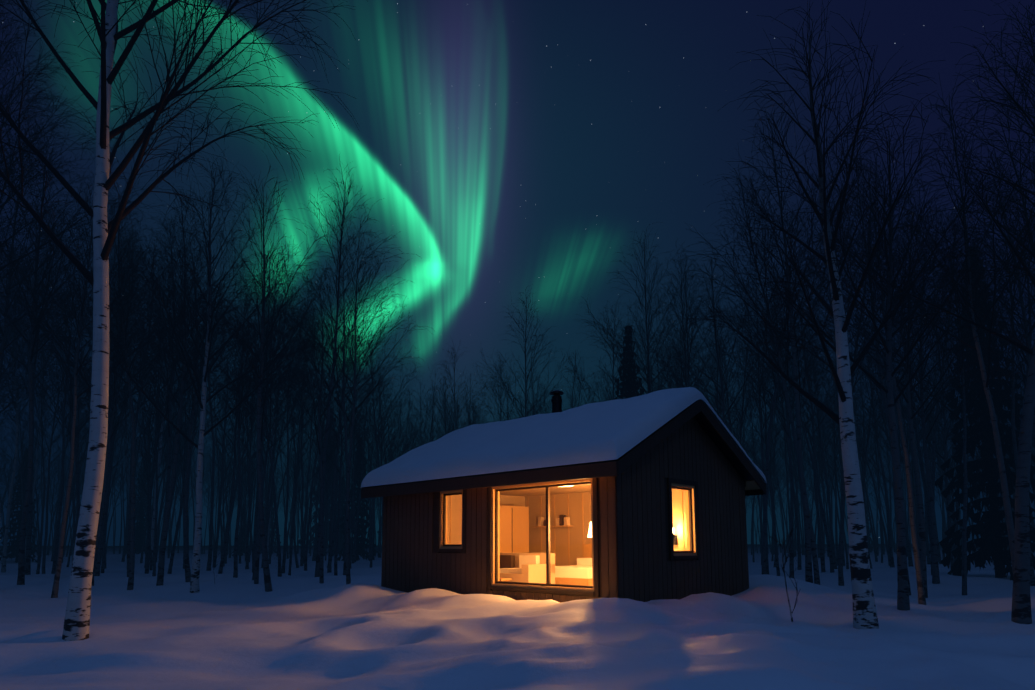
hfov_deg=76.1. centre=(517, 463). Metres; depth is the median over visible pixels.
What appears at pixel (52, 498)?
forest birch
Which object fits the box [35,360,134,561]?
forest birch
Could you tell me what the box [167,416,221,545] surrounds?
forest birch
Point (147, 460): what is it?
forest birch
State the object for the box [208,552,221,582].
sapling
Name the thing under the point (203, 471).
forest birch
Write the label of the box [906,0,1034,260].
forest birch
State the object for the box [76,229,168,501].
birch
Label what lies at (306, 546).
forest birch
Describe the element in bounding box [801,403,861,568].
forest birch
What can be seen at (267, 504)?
forest birch
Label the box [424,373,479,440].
forest birch
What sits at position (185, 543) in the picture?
forest birch
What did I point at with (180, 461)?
forest birch
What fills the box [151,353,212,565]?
forest birch
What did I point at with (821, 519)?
forest birch
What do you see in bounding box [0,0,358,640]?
birch
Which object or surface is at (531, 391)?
forest birch
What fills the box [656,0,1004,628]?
birch
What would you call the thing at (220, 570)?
forest birch
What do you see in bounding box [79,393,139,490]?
forest birch
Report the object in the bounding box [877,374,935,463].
forest birch
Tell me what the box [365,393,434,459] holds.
forest birch
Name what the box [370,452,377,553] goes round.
forest birch
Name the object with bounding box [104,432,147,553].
forest birch
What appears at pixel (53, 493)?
forest birch
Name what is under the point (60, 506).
forest birch
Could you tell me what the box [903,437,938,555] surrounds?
forest birch
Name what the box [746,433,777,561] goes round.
forest birch
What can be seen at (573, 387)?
forest birch
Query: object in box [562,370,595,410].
forest birch
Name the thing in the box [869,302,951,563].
forest birch
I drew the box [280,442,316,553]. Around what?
forest birch
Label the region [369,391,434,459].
forest birch
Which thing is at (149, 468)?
forest birch
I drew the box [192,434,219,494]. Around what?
forest birch
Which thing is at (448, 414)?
forest birch
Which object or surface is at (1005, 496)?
forest birch
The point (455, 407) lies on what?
forest birch
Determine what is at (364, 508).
forest spruce
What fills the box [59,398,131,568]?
forest birch
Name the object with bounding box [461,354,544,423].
forest birch
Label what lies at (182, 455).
forest birch
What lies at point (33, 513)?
forest birch
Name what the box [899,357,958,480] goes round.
forest birch
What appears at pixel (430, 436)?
forest birch
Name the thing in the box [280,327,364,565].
forest birch
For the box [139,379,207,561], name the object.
forest birch
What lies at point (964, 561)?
forest birch
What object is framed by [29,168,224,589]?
forest birch
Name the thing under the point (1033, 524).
forest birch
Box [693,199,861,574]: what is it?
forest birch
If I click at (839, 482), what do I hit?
forest birch
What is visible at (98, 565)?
forest birch
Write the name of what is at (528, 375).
forest birch
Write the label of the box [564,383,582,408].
forest birch
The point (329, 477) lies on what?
forest birch
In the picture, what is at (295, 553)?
forest birch
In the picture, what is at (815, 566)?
forest birch
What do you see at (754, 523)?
forest birch
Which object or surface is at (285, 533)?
forest birch
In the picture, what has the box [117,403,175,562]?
forest birch
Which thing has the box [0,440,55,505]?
forest birch
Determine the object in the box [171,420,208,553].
forest birch
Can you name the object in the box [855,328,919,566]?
forest birch
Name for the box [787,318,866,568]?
forest birch
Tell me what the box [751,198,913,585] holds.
forest birch
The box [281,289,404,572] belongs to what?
forest birch
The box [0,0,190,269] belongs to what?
birch
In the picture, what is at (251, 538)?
forest birch
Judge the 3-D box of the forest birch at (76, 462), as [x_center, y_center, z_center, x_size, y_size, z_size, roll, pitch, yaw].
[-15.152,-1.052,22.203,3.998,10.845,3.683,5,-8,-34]
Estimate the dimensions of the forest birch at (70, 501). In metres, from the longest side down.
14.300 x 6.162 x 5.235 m
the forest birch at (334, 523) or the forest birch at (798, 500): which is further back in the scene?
the forest birch at (798, 500)
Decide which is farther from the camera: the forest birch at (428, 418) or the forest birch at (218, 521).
the forest birch at (428, 418)
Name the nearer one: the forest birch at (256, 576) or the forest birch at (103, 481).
the forest birch at (256, 576)
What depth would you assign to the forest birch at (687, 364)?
34.38 m
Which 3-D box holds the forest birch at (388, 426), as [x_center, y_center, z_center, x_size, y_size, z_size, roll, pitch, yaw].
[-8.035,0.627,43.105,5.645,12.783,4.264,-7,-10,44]
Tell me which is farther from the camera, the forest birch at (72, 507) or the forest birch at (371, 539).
the forest birch at (72, 507)
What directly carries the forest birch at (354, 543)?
on the snow ground
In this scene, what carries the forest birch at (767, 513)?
on the snow ground
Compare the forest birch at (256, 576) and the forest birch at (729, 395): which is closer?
the forest birch at (256, 576)
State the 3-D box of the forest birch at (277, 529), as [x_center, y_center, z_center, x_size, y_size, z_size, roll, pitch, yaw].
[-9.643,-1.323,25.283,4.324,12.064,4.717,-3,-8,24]
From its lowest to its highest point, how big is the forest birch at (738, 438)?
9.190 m
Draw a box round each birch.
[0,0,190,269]
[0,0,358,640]
[0,80,65,303]
[0,110,139,584]
[0,119,124,367]
[0,171,186,597]
[0,179,90,574]
[0,197,177,396]
[0,238,79,571]
[0,285,141,519]
[0,363,89,573]
[0,379,62,562]
[0,426,37,543]
[0,426,40,512]
[0,428,53,490]
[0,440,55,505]
[1,222,92,554]
[2,334,89,573]
[5,274,132,573]
[7,420,61,562]
[11,389,66,557]
[16,450,48,549]
[23,404,69,556]
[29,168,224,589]
[34,351,90,547]
[34,366,129,562]
[34,481,46,516]
[35,147,329,592]
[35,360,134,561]
[35,418,85,554]
[36,446,67,537]
[38,460,70,554]
[40,260,181,575]
[40,264,175,585]
[40,319,137,561]
[40,457,74,528]
[42,452,80,529]
[50,458,75,554]
[50,475,82,515]
[52,431,86,556]
[52,435,120,566]
[53,459,84,556]
[54,436,84,515]
[55,317,178,572]
[56,345,146,568]
[57,227,212,576]
[57,428,85,500]
[59,365,136,453]
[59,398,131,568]
[59,425,86,501]
[62,329,139,557]
[69,419,125,528]
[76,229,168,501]
[77,340,225,575]
[79,374,145,446]
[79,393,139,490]
[80,397,152,497]
[81,209,253,567]
[88,388,167,561]
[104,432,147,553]
[109,315,199,573]
[111,234,257,564]
[113,426,161,555]
[114,359,161,567]
[116,178,254,585]
[116,387,191,569]
[117,392,194,541]
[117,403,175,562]
[127,384,221,546]
[133,219,260,581]
[134,279,268,573]
[139,354,226,556]
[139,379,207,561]
[141,344,228,568]
[147,392,206,524]
[150,257,272,570]
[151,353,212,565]
[164,318,269,566]
[165,428,206,481]
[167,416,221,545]
[170,448,210,499]
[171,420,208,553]
[181,235,339,583]
[181,421,233,493]
[183,160,349,591]
[186,316,282,573]
[189,462,216,553]
[190,439,216,495]
[190,457,216,502]
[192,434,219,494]
[194,443,236,557]
[195,265,305,577]
[197,383,256,554]
[198,375,284,563]
[201,241,318,572]
[202,282,341,576]
[203,308,341,579]
[221,316,309,567]
[223,266,327,556]
[238,291,349,572]
[241,154,419,576]
[259,232,418,574]
[262,263,393,582]
[264,385,330,567]
[269,324,373,570]
[271,219,434,584]
[277,478,304,546]
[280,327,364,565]
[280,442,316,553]
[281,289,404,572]
[297,357,378,566]
[303,426,351,563]
[304,444,345,560]
[305,336,377,575]
[311,424,345,515]
[312,308,425,525]
[321,388,375,561]
[329,404,392,560]
[334,379,408,559]
[335,320,375,480]
[335,365,419,567]
[348,370,399,562]
[357,378,422,463]
[357,381,405,467]
[358,380,428,460]
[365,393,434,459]
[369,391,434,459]
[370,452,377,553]
[374,402,410,462]
[382,412,427,459]
[389,409,419,462]
[394,407,426,455]
[396,376,449,448]
[402,339,493,434]
[402,396,441,447]
[404,363,462,447]
[407,384,443,451]
[416,424,441,447]
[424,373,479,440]
[424,392,458,442]
[426,392,466,439]
[429,374,464,438]
[435,399,460,438]
[454,383,490,425]
[455,372,490,427]
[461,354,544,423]
[462,399,491,427]
[470,284,584,419]
[489,379,522,421]
[502,355,567,417]
[514,376,551,417]
[526,378,573,415]
[527,349,599,413]
[560,297,659,402]
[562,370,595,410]
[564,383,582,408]
[578,222,706,393]
[591,269,706,401]
[609,328,724,410]
[617,245,753,396]
[637,242,802,423]
[640,255,738,393]
[641,337,721,406]
[652,321,723,401]
[654,353,718,410]
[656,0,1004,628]
[675,84,878,582]
[678,354,750,435]
[687,298,783,443]
[688,148,876,584]
[690,319,774,440]
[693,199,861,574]
[705,326,823,575]
[705,335,770,451]
[706,337,764,446]
[706,358,747,427]
[708,256,824,574]
[714,90,1027,610]
[715,401,760,461]
[724,252,829,577]
[725,299,877,569]
[725,375,794,564]
[731,285,883,572]
[738,293,883,572]
[738,389,795,561]
[742,404,793,567]
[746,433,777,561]
[747,497,760,552]
[748,465,764,552]
[750,495,760,541]
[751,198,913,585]
[751,409,782,538]
[754,134,920,372]
[756,480,774,551]
[757,472,785,554]
[758,353,832,551]
[759,452,786,554]
[759,454,785,553]
[760,446,789,548]
[761,436,788,518]
[765,467,781,552]
[769,144,991,594]
[777,393,828,554]
[778,340,860,561]
[782,360,866,565]
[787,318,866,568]
[792,374,840,557]
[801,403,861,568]
[803,144,1011,604]
[805,473,823,532]
[806,323,887,565]
[814,379,871,469]
[815,305,918,567]
[819,362,939,520]
[821,407,882,555]
[822,334,906,499]
[822,408,874,482]
[824,342,913,568]
[824,419,859,531]
[827,184,1032,597]
[832,385,889,565]
[840,451,875,508]
[842,0,1034,623]
[843,67,1034,572]
[849,194,1019,574]
[852,273,958,541]
[854,241,1003,583]
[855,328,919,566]
[855,411,887,561]
[856,410,923,562]
[858,291,1022,568]
[864,383,907,541]
[866,364,942,545]
[866,476,884,549]
[868,360,948,531]
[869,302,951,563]
[874,394,949,472]
[875,424,924,485]
[876,465,905,550]
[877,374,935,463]
[879,194,1034,594]
[883,362,954,561]
[887,460,906,518]
[888,324,1007,561]
[888,456,923,545]
[888,472,911,519]
[892,425,931,556]
[895,310,1020,568]
[898,367,958,563]
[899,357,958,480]
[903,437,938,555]
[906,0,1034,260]
[908,386,980,531]
[917,378,977,558]
[917,394,961,558]
[918,378,961,544]
[925,168,1034,585]
[932,137,1034,448]
[936,410,976,551]
[939,323,1031,461]
[941,186,1034,411]
[942,418,1001,564]
[944,82,1034,348]
[947,424,981,550]
[950,424,976,552]
[957,230,1034,351]
[968,353,1034,527]
[969,223,1034,367]
[992,341,1034,505]
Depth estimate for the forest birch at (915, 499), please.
31.15 m
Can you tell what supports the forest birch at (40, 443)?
on the snow ground
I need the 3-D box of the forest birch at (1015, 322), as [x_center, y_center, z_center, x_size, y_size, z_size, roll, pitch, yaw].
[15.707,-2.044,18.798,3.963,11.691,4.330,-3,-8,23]
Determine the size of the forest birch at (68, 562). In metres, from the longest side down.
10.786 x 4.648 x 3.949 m
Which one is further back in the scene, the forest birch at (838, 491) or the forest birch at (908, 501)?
the forest birch at (908, 501)
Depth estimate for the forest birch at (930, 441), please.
45.32 m
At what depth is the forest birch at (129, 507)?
24.42 m
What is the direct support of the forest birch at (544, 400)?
on the snow ground
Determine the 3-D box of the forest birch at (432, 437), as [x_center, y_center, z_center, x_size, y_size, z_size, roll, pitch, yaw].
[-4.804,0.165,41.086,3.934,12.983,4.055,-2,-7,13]
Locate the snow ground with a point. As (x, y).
(299, 628)
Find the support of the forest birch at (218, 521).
on the snow ground
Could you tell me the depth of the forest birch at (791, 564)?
22.53 m
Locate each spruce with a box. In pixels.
[0,448,36,562]
[337,438,380,560]
[613,325,643,399]
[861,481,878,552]
[929,243,1034,579]
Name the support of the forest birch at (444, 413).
on the snow ground
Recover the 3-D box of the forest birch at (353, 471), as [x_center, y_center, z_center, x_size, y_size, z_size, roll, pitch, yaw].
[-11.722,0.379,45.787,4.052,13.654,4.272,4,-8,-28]
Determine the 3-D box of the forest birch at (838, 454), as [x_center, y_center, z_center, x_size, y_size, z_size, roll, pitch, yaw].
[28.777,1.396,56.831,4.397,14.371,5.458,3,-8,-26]
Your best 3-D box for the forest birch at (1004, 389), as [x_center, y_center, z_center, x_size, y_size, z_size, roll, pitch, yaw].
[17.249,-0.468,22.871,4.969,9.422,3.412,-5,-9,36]
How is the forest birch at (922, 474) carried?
on the snow ground
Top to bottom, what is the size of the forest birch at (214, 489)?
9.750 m
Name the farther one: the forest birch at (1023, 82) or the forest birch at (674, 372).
the forest birch at (674, 372)
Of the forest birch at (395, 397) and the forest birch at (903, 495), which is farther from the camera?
the forest birch at (903, 495)
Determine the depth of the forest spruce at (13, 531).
49.17 m
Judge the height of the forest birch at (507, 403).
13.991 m
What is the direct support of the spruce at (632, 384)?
on the snow ground
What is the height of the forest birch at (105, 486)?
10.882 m
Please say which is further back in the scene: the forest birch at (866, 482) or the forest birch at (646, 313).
the forest birch at (866, 482)
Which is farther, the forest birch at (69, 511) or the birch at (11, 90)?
the forest birch at (69, 511)
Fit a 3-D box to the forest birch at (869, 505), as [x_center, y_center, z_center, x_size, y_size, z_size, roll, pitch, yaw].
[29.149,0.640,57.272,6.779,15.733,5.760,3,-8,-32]
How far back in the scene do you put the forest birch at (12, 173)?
17.18 m
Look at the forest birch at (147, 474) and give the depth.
31.65 m
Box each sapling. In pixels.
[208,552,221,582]
[750,513,830,621]
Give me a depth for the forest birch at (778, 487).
48.34 m
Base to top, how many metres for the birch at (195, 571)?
12.890 m
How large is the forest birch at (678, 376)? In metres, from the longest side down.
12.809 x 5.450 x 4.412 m
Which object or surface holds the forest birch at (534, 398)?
on the snow ground
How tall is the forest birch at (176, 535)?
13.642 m
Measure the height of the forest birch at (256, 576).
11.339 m
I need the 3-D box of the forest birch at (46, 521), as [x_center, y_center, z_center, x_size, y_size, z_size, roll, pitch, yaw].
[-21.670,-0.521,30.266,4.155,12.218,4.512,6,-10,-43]
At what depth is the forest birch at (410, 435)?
46.99 m
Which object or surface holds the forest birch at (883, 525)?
on the snow ground
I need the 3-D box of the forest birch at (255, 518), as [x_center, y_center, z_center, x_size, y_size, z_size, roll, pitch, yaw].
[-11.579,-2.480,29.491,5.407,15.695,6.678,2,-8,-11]
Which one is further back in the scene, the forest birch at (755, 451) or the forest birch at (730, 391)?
the forest birch at (730, 391)
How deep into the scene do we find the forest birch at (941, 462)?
46.86 m
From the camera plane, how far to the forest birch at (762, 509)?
75.97 m
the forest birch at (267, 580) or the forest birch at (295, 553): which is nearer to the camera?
the forest birch at (267, 580)
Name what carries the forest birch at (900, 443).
on the snow ground
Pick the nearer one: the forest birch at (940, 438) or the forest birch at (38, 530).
the forest birch at (940, 438)
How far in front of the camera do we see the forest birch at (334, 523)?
33.38 m
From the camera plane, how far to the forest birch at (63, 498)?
71.28 m
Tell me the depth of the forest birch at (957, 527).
28.01 m
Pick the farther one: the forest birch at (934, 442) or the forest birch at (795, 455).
the forest birch at (795, 455)
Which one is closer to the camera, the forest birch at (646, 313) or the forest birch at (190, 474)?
the forest birch at (646, 313)
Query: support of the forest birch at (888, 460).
on the snow ground
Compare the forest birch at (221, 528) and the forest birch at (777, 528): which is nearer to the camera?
the forest birch at (221, 528)
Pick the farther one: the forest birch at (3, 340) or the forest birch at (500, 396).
the forest birch at (500, 396)
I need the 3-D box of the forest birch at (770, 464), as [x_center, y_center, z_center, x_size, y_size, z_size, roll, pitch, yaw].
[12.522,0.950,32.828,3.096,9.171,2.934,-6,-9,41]
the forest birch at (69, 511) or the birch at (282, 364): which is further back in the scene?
the forest birch at (69, 511)
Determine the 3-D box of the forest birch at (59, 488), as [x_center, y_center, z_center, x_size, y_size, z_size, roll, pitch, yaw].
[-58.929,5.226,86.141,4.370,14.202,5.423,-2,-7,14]
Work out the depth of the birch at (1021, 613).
9.22 m
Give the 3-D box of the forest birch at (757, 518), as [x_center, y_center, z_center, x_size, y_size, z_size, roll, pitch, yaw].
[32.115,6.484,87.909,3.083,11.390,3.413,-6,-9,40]
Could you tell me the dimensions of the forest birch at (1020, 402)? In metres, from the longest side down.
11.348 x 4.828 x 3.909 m
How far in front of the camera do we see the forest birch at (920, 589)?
14.85 m
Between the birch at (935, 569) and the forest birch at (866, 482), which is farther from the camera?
the forest birch at (866, 482)
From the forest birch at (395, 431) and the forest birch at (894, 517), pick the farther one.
the forest birch at (894, 517)
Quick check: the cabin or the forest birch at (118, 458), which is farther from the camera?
the forest birch at (118, 458)
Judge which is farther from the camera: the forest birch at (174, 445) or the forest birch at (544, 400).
the forest birch at (174, 445)
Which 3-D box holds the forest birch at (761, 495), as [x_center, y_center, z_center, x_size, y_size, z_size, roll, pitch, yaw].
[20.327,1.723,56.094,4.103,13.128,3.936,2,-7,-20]
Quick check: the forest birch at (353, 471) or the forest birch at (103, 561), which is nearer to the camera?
the forest birch at (103, 561)
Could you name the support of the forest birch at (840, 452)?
on the snow ground
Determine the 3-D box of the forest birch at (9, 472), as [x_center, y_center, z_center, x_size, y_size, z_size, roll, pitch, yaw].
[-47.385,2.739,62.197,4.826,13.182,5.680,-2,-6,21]
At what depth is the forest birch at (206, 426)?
31.12 m
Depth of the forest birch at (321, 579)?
20.07 m
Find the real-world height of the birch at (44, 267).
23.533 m
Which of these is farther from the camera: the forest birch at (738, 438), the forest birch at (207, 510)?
the forest birch at (207, 510)
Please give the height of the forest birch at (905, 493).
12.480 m
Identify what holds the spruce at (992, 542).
on the snow ground
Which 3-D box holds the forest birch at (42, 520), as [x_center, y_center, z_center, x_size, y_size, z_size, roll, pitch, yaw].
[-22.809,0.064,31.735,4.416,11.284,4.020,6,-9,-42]
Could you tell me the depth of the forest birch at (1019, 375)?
19.28 m
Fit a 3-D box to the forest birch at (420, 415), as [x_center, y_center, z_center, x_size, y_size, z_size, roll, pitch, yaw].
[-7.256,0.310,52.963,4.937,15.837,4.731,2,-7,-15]
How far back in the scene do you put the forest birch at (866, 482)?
70.85 m
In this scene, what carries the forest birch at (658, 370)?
on the snow ground
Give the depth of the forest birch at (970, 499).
50.92 m
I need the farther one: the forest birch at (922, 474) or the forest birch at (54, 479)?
the forest birch at (54, 479)
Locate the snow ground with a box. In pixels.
[0,543,1034,689]
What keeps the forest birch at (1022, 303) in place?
on the snow ground
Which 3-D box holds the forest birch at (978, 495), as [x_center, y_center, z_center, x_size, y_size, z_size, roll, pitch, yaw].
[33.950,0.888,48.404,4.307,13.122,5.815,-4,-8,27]
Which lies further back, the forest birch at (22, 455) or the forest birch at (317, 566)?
the forest birch at (22, 455)
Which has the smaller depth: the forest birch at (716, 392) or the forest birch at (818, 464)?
the forest birch at (716, 392)
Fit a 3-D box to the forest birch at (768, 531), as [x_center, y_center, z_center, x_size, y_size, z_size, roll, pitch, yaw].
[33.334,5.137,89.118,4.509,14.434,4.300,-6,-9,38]
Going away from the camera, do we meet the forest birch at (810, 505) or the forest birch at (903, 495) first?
the forest birch at (903, 495)
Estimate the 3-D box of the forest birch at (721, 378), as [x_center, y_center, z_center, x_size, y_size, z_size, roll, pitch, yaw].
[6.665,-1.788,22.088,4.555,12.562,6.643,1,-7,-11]
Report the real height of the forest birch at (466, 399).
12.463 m
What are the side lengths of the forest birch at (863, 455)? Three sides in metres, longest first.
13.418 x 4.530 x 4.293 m
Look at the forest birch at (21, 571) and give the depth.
19.06 m
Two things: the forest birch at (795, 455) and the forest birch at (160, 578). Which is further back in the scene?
the forest birch at (795, 455)
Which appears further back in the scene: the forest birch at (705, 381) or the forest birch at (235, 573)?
the forest birch at (705, 381)
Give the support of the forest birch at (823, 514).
on the snow ground
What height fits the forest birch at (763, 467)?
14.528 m
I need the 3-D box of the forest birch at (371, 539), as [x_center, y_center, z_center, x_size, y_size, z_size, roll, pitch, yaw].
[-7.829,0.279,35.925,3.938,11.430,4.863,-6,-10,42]
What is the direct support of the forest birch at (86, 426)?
on the snow ground
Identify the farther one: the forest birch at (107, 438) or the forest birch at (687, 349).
the forest birch at (107, 438)
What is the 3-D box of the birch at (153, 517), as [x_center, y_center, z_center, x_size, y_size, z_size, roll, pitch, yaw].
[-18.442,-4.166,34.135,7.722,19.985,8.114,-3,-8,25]
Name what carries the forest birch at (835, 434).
on the snow ground
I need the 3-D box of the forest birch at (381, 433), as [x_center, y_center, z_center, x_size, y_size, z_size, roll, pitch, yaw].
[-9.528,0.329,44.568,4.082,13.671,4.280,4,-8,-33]
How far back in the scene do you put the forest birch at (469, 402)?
55.30 m
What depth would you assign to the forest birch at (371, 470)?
53.35 m
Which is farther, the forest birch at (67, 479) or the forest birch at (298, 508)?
the forest birch at (298, 508)
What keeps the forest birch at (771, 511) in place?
on the snow ground
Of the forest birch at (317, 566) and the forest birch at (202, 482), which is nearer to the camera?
the forest birch at (317, 566)
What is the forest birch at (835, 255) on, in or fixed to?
on the snow ground
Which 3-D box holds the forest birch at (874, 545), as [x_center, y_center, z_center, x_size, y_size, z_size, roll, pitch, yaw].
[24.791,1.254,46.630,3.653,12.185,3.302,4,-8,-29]
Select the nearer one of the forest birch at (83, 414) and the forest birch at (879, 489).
the forest birch at (83, 414)
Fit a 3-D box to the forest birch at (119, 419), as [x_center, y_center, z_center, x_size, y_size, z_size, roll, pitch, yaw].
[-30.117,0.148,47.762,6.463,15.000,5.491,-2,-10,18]
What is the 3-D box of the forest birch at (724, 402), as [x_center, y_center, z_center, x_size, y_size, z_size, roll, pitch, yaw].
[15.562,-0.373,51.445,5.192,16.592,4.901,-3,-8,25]
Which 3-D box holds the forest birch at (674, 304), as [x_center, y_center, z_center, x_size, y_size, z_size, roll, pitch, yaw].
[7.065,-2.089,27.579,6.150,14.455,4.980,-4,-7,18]
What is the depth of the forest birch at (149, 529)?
28.94 m
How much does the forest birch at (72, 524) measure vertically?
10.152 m
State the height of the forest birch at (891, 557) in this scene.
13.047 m
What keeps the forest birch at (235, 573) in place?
on the snow ground
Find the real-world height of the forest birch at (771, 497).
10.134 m
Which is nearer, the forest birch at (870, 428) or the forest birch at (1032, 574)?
the forest birch at (1032, 574)
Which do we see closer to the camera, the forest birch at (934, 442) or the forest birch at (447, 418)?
the forest birch at (934, 442)
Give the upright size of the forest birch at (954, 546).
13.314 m
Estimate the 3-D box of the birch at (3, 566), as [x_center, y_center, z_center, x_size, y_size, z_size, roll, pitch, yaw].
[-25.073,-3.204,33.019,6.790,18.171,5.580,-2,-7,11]
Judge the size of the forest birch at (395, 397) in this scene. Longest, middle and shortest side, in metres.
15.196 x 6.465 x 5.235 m
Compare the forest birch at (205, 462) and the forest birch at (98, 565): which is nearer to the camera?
the forest birch at (98, 565)
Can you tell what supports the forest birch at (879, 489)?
on the snow ground
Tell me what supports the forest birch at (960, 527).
on the snow ground
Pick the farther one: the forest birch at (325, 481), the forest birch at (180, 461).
the forest birch at (180, 461)
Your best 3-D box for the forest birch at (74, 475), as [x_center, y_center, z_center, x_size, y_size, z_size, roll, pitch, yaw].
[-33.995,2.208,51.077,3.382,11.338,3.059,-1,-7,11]
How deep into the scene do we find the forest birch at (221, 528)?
47.44 m
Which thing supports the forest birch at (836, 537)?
on the snow ground
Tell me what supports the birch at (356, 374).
on the snow ground
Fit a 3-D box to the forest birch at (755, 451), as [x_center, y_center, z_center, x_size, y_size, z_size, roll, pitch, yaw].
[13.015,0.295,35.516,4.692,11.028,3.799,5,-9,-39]
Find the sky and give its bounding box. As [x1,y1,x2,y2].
[0,0,1034,545]
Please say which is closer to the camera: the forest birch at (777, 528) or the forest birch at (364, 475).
the forest birch at (364, 475)
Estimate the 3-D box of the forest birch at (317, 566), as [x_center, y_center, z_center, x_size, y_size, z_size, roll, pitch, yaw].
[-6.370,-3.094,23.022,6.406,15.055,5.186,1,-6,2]
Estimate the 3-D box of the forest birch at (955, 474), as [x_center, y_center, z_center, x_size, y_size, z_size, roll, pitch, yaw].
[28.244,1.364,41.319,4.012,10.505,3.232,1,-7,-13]
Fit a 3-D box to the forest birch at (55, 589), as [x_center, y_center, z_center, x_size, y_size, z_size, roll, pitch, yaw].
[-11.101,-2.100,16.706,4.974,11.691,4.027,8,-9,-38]
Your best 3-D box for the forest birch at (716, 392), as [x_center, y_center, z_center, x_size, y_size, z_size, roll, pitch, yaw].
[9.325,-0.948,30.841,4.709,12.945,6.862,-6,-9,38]
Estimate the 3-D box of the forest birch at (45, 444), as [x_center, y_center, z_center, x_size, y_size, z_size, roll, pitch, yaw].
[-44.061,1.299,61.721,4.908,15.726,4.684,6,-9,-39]
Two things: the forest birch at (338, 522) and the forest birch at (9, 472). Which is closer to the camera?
the forest birch at (338, 522)
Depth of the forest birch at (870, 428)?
28.98 m
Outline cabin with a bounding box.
[361,387,766,602]
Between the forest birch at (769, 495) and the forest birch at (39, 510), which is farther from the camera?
the forest birch at (39, 510)
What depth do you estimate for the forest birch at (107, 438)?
36.45 m
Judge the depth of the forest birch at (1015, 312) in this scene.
21.17 m
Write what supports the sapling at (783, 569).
on the snow ground
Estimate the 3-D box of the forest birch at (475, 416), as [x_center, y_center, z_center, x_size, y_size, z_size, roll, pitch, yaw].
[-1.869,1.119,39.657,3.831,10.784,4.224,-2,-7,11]
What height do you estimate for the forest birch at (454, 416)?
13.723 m
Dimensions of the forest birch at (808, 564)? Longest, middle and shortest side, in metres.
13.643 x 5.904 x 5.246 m
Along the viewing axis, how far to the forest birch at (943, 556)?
50.32 m
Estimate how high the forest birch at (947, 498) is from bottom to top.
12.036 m
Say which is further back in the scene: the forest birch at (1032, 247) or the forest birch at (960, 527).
the forest birch at (960, 527)
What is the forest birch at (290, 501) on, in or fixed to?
on the snow ground
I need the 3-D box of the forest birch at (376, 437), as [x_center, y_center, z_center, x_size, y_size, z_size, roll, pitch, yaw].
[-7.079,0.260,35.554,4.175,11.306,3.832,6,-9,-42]
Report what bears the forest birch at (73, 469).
on the snow ground
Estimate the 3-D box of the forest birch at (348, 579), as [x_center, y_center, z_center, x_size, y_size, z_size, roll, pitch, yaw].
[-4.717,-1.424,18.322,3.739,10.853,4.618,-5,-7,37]
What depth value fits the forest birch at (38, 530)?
43.28 m
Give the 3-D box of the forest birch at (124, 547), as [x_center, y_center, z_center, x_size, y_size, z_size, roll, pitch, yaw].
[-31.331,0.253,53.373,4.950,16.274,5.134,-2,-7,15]
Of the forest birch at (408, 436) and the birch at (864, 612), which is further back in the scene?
the forest birch at (408, 436)
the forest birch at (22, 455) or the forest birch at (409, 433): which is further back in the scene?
the forest birch at (409, 433)
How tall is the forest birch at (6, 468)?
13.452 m
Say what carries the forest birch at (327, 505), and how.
on the snow ground
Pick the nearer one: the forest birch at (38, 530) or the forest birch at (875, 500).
the forest birch at (38, 530)
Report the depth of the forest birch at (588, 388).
37.26 m
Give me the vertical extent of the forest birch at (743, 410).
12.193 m
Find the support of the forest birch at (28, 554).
on the snow ground
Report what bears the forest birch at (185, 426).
on the snow ground
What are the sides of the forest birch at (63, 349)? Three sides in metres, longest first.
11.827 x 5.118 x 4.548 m
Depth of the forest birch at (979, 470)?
37.23 m
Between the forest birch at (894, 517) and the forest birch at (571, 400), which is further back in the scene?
the forest birch at (894, 517)
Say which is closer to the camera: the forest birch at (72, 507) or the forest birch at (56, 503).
the forest birch at (72, 507)
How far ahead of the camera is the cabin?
13.01 m
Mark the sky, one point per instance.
(512, 146)
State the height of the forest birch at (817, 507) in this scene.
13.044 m
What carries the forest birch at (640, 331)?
on the snow ground
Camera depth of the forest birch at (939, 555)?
39.94 m
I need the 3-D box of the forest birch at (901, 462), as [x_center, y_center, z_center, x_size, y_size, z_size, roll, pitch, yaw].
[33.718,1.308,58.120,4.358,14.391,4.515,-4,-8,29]
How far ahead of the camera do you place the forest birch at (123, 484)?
58.75 m
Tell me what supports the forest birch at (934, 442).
on the snow ground
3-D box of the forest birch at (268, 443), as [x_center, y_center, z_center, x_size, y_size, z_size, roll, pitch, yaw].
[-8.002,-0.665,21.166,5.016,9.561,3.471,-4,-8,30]
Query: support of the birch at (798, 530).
on the snow ground
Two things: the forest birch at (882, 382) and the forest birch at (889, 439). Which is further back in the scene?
the forest birch at (889, 439)
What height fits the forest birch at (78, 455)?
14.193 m
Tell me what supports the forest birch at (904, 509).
on the snow ground
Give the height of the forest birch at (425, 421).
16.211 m
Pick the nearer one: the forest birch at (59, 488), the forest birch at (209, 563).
the forest birch at (209, 563)
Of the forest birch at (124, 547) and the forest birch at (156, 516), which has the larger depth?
the forest birch at (124, 547)
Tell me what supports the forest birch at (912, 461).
on the snow ground
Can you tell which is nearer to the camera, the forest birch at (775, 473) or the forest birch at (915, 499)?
the forest birch at (915, 499)
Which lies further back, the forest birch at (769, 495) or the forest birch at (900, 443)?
the forest birch at (769, 495)
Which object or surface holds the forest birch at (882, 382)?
on the snow ground
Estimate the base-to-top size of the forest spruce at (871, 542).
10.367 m
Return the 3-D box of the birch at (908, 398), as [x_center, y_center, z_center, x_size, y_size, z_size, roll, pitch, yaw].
[10.119,-1.661,16.353,5.042,10.922,4.598,5,-8,-23]
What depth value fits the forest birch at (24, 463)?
55.53 m
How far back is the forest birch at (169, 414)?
23.71 m
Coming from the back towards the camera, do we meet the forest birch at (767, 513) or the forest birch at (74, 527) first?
the forest birch at (767, 513)
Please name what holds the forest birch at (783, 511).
on the snow ground
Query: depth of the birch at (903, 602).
11.90 m

